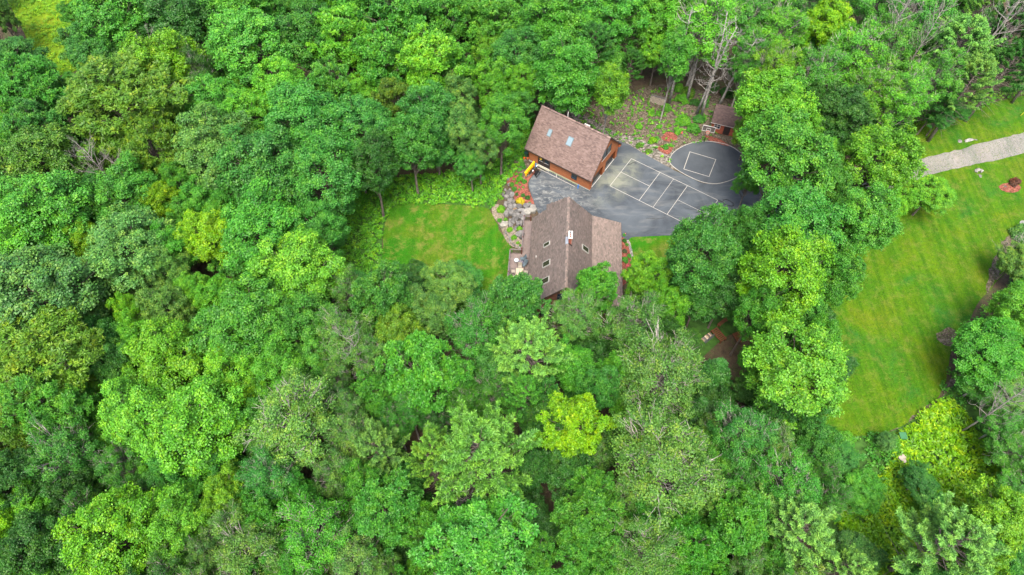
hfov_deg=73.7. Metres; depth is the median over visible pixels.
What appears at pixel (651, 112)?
shrub
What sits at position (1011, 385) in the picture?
poplar tree
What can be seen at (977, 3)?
pine tree
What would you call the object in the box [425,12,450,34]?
oak tree
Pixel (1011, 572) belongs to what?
maple tree
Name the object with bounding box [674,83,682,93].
shrub
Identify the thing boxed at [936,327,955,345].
bare soil
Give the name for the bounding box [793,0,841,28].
poplar tree
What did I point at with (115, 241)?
maple tree
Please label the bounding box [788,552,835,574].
poplar tree
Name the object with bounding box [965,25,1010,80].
pine tree
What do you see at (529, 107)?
maple tree
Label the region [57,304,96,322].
maple tree
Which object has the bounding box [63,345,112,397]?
maple tree
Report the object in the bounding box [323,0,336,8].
oak tree
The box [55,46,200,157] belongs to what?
ash tree
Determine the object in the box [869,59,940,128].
poplar tree
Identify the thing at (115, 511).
maple tree
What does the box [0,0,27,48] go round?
maple tree
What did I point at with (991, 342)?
maple tree
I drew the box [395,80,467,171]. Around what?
maple tree
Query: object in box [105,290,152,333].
maple tree
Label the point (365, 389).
oak tree
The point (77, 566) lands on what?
poplar tree
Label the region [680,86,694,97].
shrub
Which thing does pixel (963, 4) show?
maple tree
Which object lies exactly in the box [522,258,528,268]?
lounge chair
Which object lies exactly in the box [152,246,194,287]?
maple tree
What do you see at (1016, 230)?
shrub
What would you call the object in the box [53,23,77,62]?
maple tree
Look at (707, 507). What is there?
poplar tree
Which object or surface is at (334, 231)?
maple tree
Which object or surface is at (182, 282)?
maple tree
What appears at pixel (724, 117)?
shed
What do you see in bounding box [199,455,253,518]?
maple tree
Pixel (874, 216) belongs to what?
maple tree
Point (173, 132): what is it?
maple tree
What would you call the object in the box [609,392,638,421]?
oak tree
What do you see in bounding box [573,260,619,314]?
oak tree
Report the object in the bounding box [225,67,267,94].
maple tree
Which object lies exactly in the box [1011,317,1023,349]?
maple tree
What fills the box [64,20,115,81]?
maple tree
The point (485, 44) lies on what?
maple tree
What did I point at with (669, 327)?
maple tree
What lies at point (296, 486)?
oak tree
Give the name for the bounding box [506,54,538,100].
maple tree
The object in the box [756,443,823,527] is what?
poplar tree
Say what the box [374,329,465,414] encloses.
oak tree
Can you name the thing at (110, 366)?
maple tree
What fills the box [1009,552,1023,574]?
oak tree
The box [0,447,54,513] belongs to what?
ash tree
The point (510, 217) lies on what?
soil patch
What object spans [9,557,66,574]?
maple tree
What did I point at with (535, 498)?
maple tree
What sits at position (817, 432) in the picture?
maple tree
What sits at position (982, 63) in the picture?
pine tree
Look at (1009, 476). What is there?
poplar tree
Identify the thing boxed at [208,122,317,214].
maple tree
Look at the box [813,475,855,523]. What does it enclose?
poplar tree
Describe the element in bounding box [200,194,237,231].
maple tree
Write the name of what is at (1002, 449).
poplar tree
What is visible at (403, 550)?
beech tree
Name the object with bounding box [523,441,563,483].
beech tree
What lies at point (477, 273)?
beech tree
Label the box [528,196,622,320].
house
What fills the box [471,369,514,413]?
poplar tree
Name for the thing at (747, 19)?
poplar tree
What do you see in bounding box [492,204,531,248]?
sand bed
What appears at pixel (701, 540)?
oak tree
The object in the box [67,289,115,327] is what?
maple tree
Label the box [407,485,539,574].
oak tree
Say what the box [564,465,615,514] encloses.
oak tree
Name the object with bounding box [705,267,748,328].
maple tree
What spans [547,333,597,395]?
maple tree
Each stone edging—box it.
[504,230,520,248]
[627,240,632,259]
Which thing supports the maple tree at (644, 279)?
on the forest floor
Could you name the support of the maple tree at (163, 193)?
on the forest floor
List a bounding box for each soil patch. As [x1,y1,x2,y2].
[500,186,535,231]
[514,156,534,176]
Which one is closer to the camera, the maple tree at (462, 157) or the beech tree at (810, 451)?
the beech tree at (810, 451)
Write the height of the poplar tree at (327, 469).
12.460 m
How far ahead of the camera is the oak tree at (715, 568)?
58.33 m
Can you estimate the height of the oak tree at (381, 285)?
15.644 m
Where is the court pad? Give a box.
[670,142,744,182]
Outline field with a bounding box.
[8,0,95,74]
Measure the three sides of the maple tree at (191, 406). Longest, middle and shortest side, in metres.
17.453 x 11.295 x 10.288 m
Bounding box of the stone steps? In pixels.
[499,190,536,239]
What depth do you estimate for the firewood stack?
102.28 m
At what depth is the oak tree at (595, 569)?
58.42 m
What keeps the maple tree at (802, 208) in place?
on the forest floor
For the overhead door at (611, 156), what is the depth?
96.10 m
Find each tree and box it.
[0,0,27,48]
[0,11,6,38]
[0,35,51,84]
[0,50,69,125]
[0,97,82,154]
[0,99,23,168]
[0,120,102,195]
[0,165,110,250]
[0,201,69,262]
[0,241,117,351]
[0,304,105,411]
[0,362,95,444]
[0,399,68,462]
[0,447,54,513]
[0,479,63,536]
[0,493,14,538]
[0,500,83,574]
[0,521,16,557]
[0,542,25,570]
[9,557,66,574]
[21,411,106,497]
[38,465,105,512]
[48,233,83,257]
[51,480,178,574]
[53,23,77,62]
[53,76,77,118]
[55,0,96,22]
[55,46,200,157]
[55,486,105,537]
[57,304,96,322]
[59,71,74,78]
[62,217,95,262]
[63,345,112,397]
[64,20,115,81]
[64,129,127,202]
[66,130,87,157]
[66,542,121,574]
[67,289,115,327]
[69,0,166,53]
[69,167,107,206]
[72,139,121,174]
[77,271,131,306]
[78,203,128,249]
[81,389,124,435]
[82,201,176,292]
[82,314,121,348]
[83,149,167,230]
[85,336,140,383]
[87,435,147,489]
[89,413,130,462]
[96,374,189,458]
[99,149,129,198]
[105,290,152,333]
[111,111,183,179]
[114,342,164,380]
[115,307,166,364]
[118,26,207,95]
[118,477,155,518]
[118,560,147,574]
[120,315,208,393]
[123,258,172,295]
[129,373,254,478]
[130,180,182,219]
[133,461,154,484]
[134,283,197,331]
[138,0,221,49]
[140,469,202,517]
[140,482,214,569]
[142,219,199,276]
[144,543,199,574]
[146,441,201,489]
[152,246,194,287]
[157,98,196,126]
[157,127,180,156]
[158,160,195,195]
[161,195,200,232]
[167,99,256,189]
[167,304,197,322]
[171,368,203,388]
[172,208,235,278]
[172,271,217,312]
[174,472,224,530]
[176,43,219,112]
[176,562,216,574]
[177,173,213,214]
[180,526,221,574]
[183,71,248,134]
[187,270,299,370]
[188,273,239,311]
[189,29,212,54]
[193,0,280,28]
[196,444,249,482]
[196,498,244,548]
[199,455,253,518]
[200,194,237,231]
[202,5,295,92]
[202,330,261,403]
[203,50,230,80]
[207,241,248,278]
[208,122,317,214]
[208,170,243,207]
[209,508,287,574]
[217,86,272,133]
[219,176,305,278]
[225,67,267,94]
[226,370,271,407]
[226,396,287,453]
[230,366,342,491]
[233,441,301,506]
[233,473,270,524]
[236,265,283,308]
[238,497,291,554]
[239,223,351,311]
[244,434,291,472]
[245,561,280,574]
[246,331,308,398]
[250,0,285,31]
[250,54,307,143]
[258,542,311,574]
[261,77,350,174]
[262,0,339,71]
[269,284,335,355]
[273,489,356,574]
[278,182,306,221]
[280,0,295,14]
[284,132,363,238]
[285,471,324,513]
[290,199,350,255]
[291,474,337,503]
[293,337,336,391]
[297,53,356,117]
[300,560,337,574]
[303,0,328,12]
[304,2,373,77]
[307,261,343,307]
[307,446,368,499]
[313,303,375,376]
[318,353,353,397]
[322,411,376,457]
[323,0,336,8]
[325,222,345,248]
[327,382,368,422]
[329,0,388,21]
[329,520,382,574]
[330,263,366,316]
[331,320,375,378]
[333,92,400,158]
[333,495,357,533]
[337,73,375,103]
[337,458,383,509]
[345,126,399,216]
[345,267,366,302]
[347,22,407,90]
[348,259,414,329]
[348,370,396,417]
[349,415,410,478]
[350,332,388,377]
[350,466,424,559]
[353,532,411,574]
[354,0,443,43]
[358,414,396,458]
[364,549,402,574]
[365,61,392,103]
[368,76,410,117]
[373,302,426,367]
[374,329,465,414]
[378,112,440,193]
[380,404,414,450]
[386,448,410,508]
[387,386,427,439]
[387,453,431,500]
[392,22,469,96]
[392,282,431,325]
[392,561,410,574]
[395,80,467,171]
[399,258,434,293]
[399,500,456,557]
[401,423,454,493]
[401,547,438,574]
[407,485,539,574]
[412,291,466,351]
[418,392,452,434]
[419,258,478,308]
[420,129,454,173]
[423,395,543,506]
[423,494,470,540]
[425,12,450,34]
[426,0,492,52]
[436,35,474,79]
[438,355,480,390]
[439,383,485,420]
[440,478,474,507]
[441,138,462,167]
[442,69,477,114]
[442,288,508,371]
[443,96,478,151]
[448,258,483,297]
[452,148,489,190]
[457,21,492,59]
[462,124,499,184]
[464,292,489,310]
[466,0,524,43]
[469,29,513,72]
[469,49,518,130]
[470,563,503,574]
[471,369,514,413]
[472,338,523,391]
[473,99,500,127]
[477,90,529,174]
[482,270,552,335]
[484,312,573,397]
[491,21,549,81]
[498,371,546,435]
[502,83,539,120]
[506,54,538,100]
[512,449,555,492]
[513,0,533,21]
[513,0,595,62]
[513,507,560,566]
[514,529,554,574]
[516,485,549,527]
[518,394,563,447]
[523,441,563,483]
[527,375,558,412]
[528,31,601,115]
[528,565,565,574]
[532,390,616,458]
[539,285,605,341]
[546,435,596,501]
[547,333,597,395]
[549,485,626,552]
[552,529,604,574]
[558,323,616,357]
[560,372,595,411]
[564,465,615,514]
[568,338,613,371]
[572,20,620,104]
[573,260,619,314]
[573,365,624,409]
[578,432,615,471]
[579,558,617,574]
[580,0,651,49]
[588,523,633,574]
[589,43,626,83]
[590,290,667,356]
[593,58,630,133]
[596,348,634,392]
[599,420,641,465]
[602,512,686,574]
[607,396,727,538]
[608,470,652,522]
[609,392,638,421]
[611,16,651,67]
[616,308,713,424]
[619,249,673,300]
[620,46,649,103]
[624,0,690,73]
[626,484,680,535]
[637,30,668,85]
[643,274,692,326]
[648,313,682,363]
[653,514,730,574]
[657,25,698,120]
[657,268,687,307]
[662,0,753,85]
[664,202,743,300]
[667,7,702,103]
[670,500,708,527]
[670,556,691,574]
[672,275,721,328]
[677,396,708,429]
[681,328,704,353]
[683,424,739,479]
[683,552,731,574]
[686,18,715,100]
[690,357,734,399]
[693,412,721,448]
[695,15,743,114]
[695,380,738,423]
[695,471,738,517]
[699,10,736,115]
[701,476,777,568]
[702,396,781,471]
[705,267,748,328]
[710,541,736,574]
[713,455,765,489]
[715,0,772,79]
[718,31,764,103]
[722,545,767,574]
[723,203,766,248]
[726,31,770,106]
[729,282,788,355]
[730,168,760,208]
[730,254,748,295]
[731,117,745,159]
[732,375,759,404]
[733,64,820,132]
[734,241,768,274]
[735,103,840,214]
[735,222,838,335]
[737,343,765,376]
[740,316,852,433]
[745,479,779,502]
[747,178,849,272]
[747,402,801,439]
[749,0,811,57]
[749,398,798,435]
[751,39,805,97]
[752,418,801,481]
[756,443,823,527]
[758,485,842,574]
[759,537,793,574]
[761,564,796,574]
[769,330,792,368]
[772,0,811,12]
[779,286,827,336]
[788,79,832,116]
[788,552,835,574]
[789,28,826,67]
[790,406,844,468]
[792,43,852,95]
[792,312,842,345]
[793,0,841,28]
[799,136,839,183]
[800,0,855,57]
[800,452,844,486]
[803,151,856,221]
[803,421,843,480]
[807,108,825,140]
[813,16,891,89]
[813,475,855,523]
[814,305,838,340]
[814,542,878,574]
[817,80,876,142]
[817,246,867,308]
[818,115,853,154]
[826,181,903,255]
[827,223,853,255]
[829,355,859,382]
[830,528,890,574]
[836,441,864,474]
[837,122,928,195]
[841,466,887,515]
[842,53,906,125]
[849,0,903,31]
[862,183,919,240]
[866,119,882,155]
[869,1,926,78]
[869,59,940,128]
[871,0,925,42]
[876,431,898,452]
[880,119,914,134]
[884,490,1010,574]
[890,0,960,73]
[894,0,958,74]
[894,560,948,574]
[898,459,940,500]
[900,53,937,87]
[907,42,969,117]
[907,174,957,215]
[911,19,956,58]
[914,12,1005,85]
[916,87,961,134]
[916,488,950,513]
[924,48,1004,141]
[925,105,954,135]
[937,546,1016,574]
[950,316,1023,394]
[952,104,971,120]
[954,0,1023,71]
[956,0,984,11]
[957,367,1001,404]
[959,0,1006,40]
[960,520,1023,574]
[962,379,1023,430]
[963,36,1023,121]
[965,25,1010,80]
[965,473,1023,553]
[970,0,1023,85]
[977,361,1023,414]
[977,407,1023,438]
[981,423,1023,471]
[983,279,1023,331]
[992,453,1023,493]
[995,240,1023,280]
[998,568,1016,574]
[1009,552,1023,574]
[1010,57,1023,103]
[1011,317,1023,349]
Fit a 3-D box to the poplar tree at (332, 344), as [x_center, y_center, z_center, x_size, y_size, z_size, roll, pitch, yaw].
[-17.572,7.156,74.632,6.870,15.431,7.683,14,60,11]
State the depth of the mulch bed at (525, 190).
94.33 m
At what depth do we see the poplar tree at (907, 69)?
94.03 m
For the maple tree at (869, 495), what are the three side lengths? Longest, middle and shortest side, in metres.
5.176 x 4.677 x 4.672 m
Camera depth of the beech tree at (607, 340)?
74.70 m
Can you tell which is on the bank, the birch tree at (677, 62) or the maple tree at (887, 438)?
the birch tree at (677, 62)
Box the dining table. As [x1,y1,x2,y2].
[515,268,523,274]
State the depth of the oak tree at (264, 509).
61.34 m
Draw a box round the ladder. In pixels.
[535,163,578,187]
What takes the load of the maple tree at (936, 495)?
on the forest floor
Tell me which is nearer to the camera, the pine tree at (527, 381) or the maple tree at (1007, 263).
the pine tree at (527, 381)
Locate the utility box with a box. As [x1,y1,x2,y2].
[897,432,907,439]
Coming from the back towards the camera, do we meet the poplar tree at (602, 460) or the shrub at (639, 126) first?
the shrub at (639, 126)
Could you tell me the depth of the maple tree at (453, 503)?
69.00 m
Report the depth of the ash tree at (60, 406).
65.74 m
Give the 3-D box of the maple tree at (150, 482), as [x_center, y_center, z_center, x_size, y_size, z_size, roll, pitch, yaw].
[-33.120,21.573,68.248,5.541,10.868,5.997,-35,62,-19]
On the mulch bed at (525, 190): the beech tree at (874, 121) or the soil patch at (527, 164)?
the soil patch at (527, 164)
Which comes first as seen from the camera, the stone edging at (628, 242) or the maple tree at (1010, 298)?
the maple tree at (1010, 298)
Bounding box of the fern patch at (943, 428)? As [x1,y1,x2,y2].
[828,395,1016,574]
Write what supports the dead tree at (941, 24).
on the forest floor
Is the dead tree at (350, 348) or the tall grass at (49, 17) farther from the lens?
the tall grass at (49, 17)
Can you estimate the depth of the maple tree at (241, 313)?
69.26 m
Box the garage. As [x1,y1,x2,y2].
[524,105,621,190]
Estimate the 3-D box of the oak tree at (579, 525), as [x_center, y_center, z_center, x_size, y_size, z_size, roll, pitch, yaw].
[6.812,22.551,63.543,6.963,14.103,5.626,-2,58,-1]
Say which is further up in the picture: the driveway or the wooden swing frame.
the driveway
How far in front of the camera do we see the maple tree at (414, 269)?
82.39 m
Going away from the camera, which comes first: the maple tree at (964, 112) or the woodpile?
the woodpile
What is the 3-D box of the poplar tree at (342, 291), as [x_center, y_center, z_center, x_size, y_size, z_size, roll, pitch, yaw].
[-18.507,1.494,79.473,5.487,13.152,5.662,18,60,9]
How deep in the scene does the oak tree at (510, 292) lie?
70.09 m
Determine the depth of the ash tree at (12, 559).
61.24 m
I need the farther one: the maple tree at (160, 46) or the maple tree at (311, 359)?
the maple tree at (160, 46)
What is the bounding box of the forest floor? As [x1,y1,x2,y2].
[0,0,1023,574]
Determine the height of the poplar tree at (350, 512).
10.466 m
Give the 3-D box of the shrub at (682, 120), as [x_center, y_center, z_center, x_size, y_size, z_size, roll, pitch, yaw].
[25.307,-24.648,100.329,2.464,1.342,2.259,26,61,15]
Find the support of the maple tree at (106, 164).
on the forest floor
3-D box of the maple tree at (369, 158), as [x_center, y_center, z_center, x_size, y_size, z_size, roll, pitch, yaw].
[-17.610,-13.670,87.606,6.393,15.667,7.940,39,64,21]
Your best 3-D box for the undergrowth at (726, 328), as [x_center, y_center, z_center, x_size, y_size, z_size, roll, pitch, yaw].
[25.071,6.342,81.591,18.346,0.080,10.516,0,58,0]
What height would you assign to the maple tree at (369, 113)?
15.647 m
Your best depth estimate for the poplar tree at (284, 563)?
59.46 m
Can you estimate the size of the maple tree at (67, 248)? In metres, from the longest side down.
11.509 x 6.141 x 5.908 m
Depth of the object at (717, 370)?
72.89 m
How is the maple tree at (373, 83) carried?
on the forest floor
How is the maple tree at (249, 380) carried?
on the forest floor
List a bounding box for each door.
[538,157,543,166]
[544,160,548,168]
[592,170,599,182]
[605,154,612,166]
[722,126,730,134]
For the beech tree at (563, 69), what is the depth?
87.99 m
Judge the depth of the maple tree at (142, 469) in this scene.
66.53 m
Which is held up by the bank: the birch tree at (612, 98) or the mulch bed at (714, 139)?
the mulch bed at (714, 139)
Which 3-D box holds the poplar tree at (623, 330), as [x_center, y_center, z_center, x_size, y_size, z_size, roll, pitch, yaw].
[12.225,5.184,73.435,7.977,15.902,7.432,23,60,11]
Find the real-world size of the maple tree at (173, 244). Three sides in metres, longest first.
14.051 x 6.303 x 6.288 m
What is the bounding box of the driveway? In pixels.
[529,141,867,239]
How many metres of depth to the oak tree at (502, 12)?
96.70 m
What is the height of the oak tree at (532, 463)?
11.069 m
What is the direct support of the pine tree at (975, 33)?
on the forest floor
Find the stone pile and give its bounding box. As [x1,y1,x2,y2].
[975,168,983,172]
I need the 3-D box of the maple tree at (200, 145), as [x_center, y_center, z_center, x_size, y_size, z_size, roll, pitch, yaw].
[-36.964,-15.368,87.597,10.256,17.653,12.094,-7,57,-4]
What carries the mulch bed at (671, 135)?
on the bank
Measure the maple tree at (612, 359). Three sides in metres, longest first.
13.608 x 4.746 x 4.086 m
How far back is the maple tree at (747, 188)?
87.41 m
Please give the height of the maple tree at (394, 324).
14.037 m
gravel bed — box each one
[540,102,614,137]
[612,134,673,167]
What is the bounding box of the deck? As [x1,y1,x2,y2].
[507,215,531,275]
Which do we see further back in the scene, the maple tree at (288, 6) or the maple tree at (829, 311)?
the maple tree at (288, 6)
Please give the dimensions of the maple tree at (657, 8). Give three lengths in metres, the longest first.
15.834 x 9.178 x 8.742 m
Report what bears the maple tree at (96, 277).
on the forest floor
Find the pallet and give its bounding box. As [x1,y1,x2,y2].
[733,330,749,342]
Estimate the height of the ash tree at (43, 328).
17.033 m
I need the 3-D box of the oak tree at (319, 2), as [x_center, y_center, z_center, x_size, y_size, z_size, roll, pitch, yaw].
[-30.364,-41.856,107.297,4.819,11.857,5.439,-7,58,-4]
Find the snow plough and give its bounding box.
[524,161,540,177]
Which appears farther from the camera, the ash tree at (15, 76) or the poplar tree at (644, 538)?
the ash tree at (15, 76)
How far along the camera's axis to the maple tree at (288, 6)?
106.13 m
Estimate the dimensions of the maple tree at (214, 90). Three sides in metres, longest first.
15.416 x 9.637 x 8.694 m
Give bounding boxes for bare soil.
[889,404,933,431]
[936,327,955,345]
[942,377,955,396]
[986,235,1017,293]
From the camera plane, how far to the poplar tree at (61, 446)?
64.39 m
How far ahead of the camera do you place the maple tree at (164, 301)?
73.92 m
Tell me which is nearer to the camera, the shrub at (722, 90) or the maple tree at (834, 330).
the maple tree at (834, 330)
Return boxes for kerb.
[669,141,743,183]
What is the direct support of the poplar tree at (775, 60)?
on the forest floor
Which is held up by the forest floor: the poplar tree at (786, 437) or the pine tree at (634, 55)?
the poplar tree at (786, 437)
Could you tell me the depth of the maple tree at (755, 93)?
83.71 m
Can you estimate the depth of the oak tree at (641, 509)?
60.41 m
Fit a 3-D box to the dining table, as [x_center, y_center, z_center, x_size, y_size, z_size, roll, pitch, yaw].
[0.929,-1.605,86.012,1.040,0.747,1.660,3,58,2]
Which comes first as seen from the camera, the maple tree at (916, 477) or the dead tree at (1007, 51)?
the maple tree at (916, 477)
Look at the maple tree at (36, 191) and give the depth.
76.53 m
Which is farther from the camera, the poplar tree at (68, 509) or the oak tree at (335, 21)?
the oak tree at (335, 21)
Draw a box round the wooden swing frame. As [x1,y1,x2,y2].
[710,327,726,343]
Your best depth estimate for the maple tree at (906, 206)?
80.85 m
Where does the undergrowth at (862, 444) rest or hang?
on the forest floor
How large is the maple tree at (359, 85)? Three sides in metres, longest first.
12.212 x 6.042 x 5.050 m
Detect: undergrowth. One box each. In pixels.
[336,120,531,272]
[661,307,763,380]
[815,280,1023,574]
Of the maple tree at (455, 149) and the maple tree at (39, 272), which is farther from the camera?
the maple tree at (455, 149)
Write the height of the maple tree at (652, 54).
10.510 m
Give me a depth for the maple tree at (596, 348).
71.77 m
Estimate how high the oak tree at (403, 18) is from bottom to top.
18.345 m
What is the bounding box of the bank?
[578,84,740,169]
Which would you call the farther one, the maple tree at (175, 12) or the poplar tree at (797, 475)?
the maple tree at (175, 12)
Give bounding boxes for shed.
[711,104,741,136]
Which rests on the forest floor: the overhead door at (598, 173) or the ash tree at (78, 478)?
the ash tree at (78, 478)
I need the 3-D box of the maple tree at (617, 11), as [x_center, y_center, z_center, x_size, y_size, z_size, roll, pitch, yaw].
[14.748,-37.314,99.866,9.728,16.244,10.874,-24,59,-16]
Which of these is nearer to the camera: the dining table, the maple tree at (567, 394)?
the maple tree at (567, 394)
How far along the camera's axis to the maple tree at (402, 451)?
69.98 m
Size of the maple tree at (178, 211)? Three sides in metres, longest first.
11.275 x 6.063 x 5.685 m
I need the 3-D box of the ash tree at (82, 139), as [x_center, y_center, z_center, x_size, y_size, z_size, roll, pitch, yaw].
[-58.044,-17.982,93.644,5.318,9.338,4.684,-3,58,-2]
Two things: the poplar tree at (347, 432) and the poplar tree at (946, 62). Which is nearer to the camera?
the poplar tree at (347, 432)
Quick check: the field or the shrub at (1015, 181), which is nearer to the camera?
the shrub at (1015, 181)
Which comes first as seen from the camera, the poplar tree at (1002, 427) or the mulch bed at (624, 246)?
the poplar tree at (1002, 427)
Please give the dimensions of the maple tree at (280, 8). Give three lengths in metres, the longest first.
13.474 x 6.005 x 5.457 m
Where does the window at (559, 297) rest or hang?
in the house
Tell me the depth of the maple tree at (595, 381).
67.11 m
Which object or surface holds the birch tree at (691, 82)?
on the bank
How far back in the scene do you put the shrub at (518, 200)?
92.44 m
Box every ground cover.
[797,430,905,517]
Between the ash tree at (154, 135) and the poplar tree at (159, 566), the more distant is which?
the ash tree at (154, 135)
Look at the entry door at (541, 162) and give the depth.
95.59 m
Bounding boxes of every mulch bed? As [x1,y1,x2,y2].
[506,165,535,203]
[622,237,630,284]
[657,144,672,153]
[661,132,677,141]
[705,135,728,145]
[998,183,1020,192]
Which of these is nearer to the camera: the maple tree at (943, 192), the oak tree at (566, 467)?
the oak tree at (566, 467)
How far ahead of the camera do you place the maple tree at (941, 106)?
93.13 m
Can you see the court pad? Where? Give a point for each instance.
(726, 167)
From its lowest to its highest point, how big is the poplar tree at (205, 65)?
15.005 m
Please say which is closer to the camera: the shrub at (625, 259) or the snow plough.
the shrub at (625, 259)
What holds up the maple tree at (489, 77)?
on the forest floor
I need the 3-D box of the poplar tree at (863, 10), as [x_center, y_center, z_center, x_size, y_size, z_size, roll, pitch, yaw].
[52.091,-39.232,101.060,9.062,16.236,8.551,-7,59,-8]
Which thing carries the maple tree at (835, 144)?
on the forest floor
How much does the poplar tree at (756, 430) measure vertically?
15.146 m
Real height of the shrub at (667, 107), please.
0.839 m
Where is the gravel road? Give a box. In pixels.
[868,133,1023,187]
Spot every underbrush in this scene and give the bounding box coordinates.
[912,81,1023,124]
[939,276,1016,432]
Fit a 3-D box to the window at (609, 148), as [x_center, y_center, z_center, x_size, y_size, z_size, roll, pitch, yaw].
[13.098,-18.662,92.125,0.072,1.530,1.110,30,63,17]
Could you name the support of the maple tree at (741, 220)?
on the forest floor
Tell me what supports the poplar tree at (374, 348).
on the forest floor
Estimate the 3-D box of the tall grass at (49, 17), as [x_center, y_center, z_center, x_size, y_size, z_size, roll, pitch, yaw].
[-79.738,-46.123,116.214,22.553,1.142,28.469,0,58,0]
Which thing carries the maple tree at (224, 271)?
on the forest floor
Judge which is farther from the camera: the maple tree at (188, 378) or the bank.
the bank
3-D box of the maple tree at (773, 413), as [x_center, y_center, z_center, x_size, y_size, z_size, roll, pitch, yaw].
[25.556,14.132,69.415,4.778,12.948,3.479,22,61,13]
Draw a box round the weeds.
[579,87,733,161]
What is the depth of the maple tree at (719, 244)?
70.03 m
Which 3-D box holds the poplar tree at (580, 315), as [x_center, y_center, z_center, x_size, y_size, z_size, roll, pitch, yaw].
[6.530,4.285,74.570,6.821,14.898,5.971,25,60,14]
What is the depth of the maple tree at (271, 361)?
68.57 m
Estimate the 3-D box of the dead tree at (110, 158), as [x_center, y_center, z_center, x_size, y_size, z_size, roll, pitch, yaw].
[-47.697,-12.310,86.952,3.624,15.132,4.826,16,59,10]
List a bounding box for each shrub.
[486,198,493,204]
[496,205,504,212]
[516,176,522,181]
[516,197,524,204]
[622,257,627,262]
[635,123,642,129]
[648,109,654,115]
[648,136,657,143]
[661,103,670,111]
[673,127,681,134]
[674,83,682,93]
[674,93,688,104]
[675,114,690,126]
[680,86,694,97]
[686,123,699,133]
[689,98,698,106]
[692,113,705,122]
[699,98,709,107]
[704,82,719,93]
[720,86,732,98]
[840,430,856,445]
[878,431,900,452]
[1008,222,1023,241]
[1009,177,1021,186]
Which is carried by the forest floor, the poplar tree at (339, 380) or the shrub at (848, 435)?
the poplar tree at (339, 380)
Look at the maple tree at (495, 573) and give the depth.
58.07 m
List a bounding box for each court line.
[611,186,681,221]
[633,159,716,199]
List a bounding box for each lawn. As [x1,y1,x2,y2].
[382,203,513,316]
[629,235,706,293]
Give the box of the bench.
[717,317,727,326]
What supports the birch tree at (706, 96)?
on the bank
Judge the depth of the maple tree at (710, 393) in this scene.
71.83 m
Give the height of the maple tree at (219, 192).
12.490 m
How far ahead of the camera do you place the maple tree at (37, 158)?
82.13 m
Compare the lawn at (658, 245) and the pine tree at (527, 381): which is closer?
the pine tree at (527, 381)
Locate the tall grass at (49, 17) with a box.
[7,0,86,73]
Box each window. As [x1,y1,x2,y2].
[556,293,563,299]
[571,173,576,180]
[606,143,611,155]
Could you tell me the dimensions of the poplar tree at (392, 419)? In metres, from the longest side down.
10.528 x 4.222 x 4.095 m
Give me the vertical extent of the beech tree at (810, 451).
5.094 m
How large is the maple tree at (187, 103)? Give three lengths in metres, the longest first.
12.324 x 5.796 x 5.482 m
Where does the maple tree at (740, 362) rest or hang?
on the forest floor
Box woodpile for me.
[701,332,714,345]
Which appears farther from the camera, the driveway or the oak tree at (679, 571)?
the driveway
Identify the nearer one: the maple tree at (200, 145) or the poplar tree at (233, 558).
the poplar tree at (233, 558)
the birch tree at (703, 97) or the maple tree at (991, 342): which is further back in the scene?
the birch tree at (703, 97)
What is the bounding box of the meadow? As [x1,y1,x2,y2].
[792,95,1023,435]
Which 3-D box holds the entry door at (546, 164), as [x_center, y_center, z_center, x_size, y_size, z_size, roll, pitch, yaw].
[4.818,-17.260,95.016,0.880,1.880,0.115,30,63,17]
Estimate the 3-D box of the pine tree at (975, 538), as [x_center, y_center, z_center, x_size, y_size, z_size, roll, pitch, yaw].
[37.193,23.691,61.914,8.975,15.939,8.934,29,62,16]
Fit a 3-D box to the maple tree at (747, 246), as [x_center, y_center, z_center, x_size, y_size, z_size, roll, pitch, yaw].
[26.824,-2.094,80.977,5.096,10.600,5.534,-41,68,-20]
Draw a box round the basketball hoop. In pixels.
[702,125,715,140]
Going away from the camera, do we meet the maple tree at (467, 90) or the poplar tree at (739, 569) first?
the poplar tree at (739, 569)
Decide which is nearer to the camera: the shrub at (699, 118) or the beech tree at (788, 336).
the beech tree at (788, 336)
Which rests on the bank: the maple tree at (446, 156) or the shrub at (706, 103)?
the shrub at (706, 103)
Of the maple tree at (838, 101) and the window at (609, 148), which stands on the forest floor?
the maple tree at (838, 101)
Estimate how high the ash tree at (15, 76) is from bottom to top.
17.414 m
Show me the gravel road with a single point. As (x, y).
(960, 159)
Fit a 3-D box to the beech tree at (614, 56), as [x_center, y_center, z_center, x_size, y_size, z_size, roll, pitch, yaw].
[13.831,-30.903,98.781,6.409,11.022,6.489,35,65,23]
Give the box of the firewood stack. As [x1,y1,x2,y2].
[649,94,664,105]
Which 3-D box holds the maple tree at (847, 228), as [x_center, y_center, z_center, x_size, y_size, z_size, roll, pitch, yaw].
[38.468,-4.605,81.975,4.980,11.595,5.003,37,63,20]
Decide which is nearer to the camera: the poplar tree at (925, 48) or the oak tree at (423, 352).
the oak tree at (423, 352)
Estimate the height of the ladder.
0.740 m
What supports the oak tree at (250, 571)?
on the forest floor

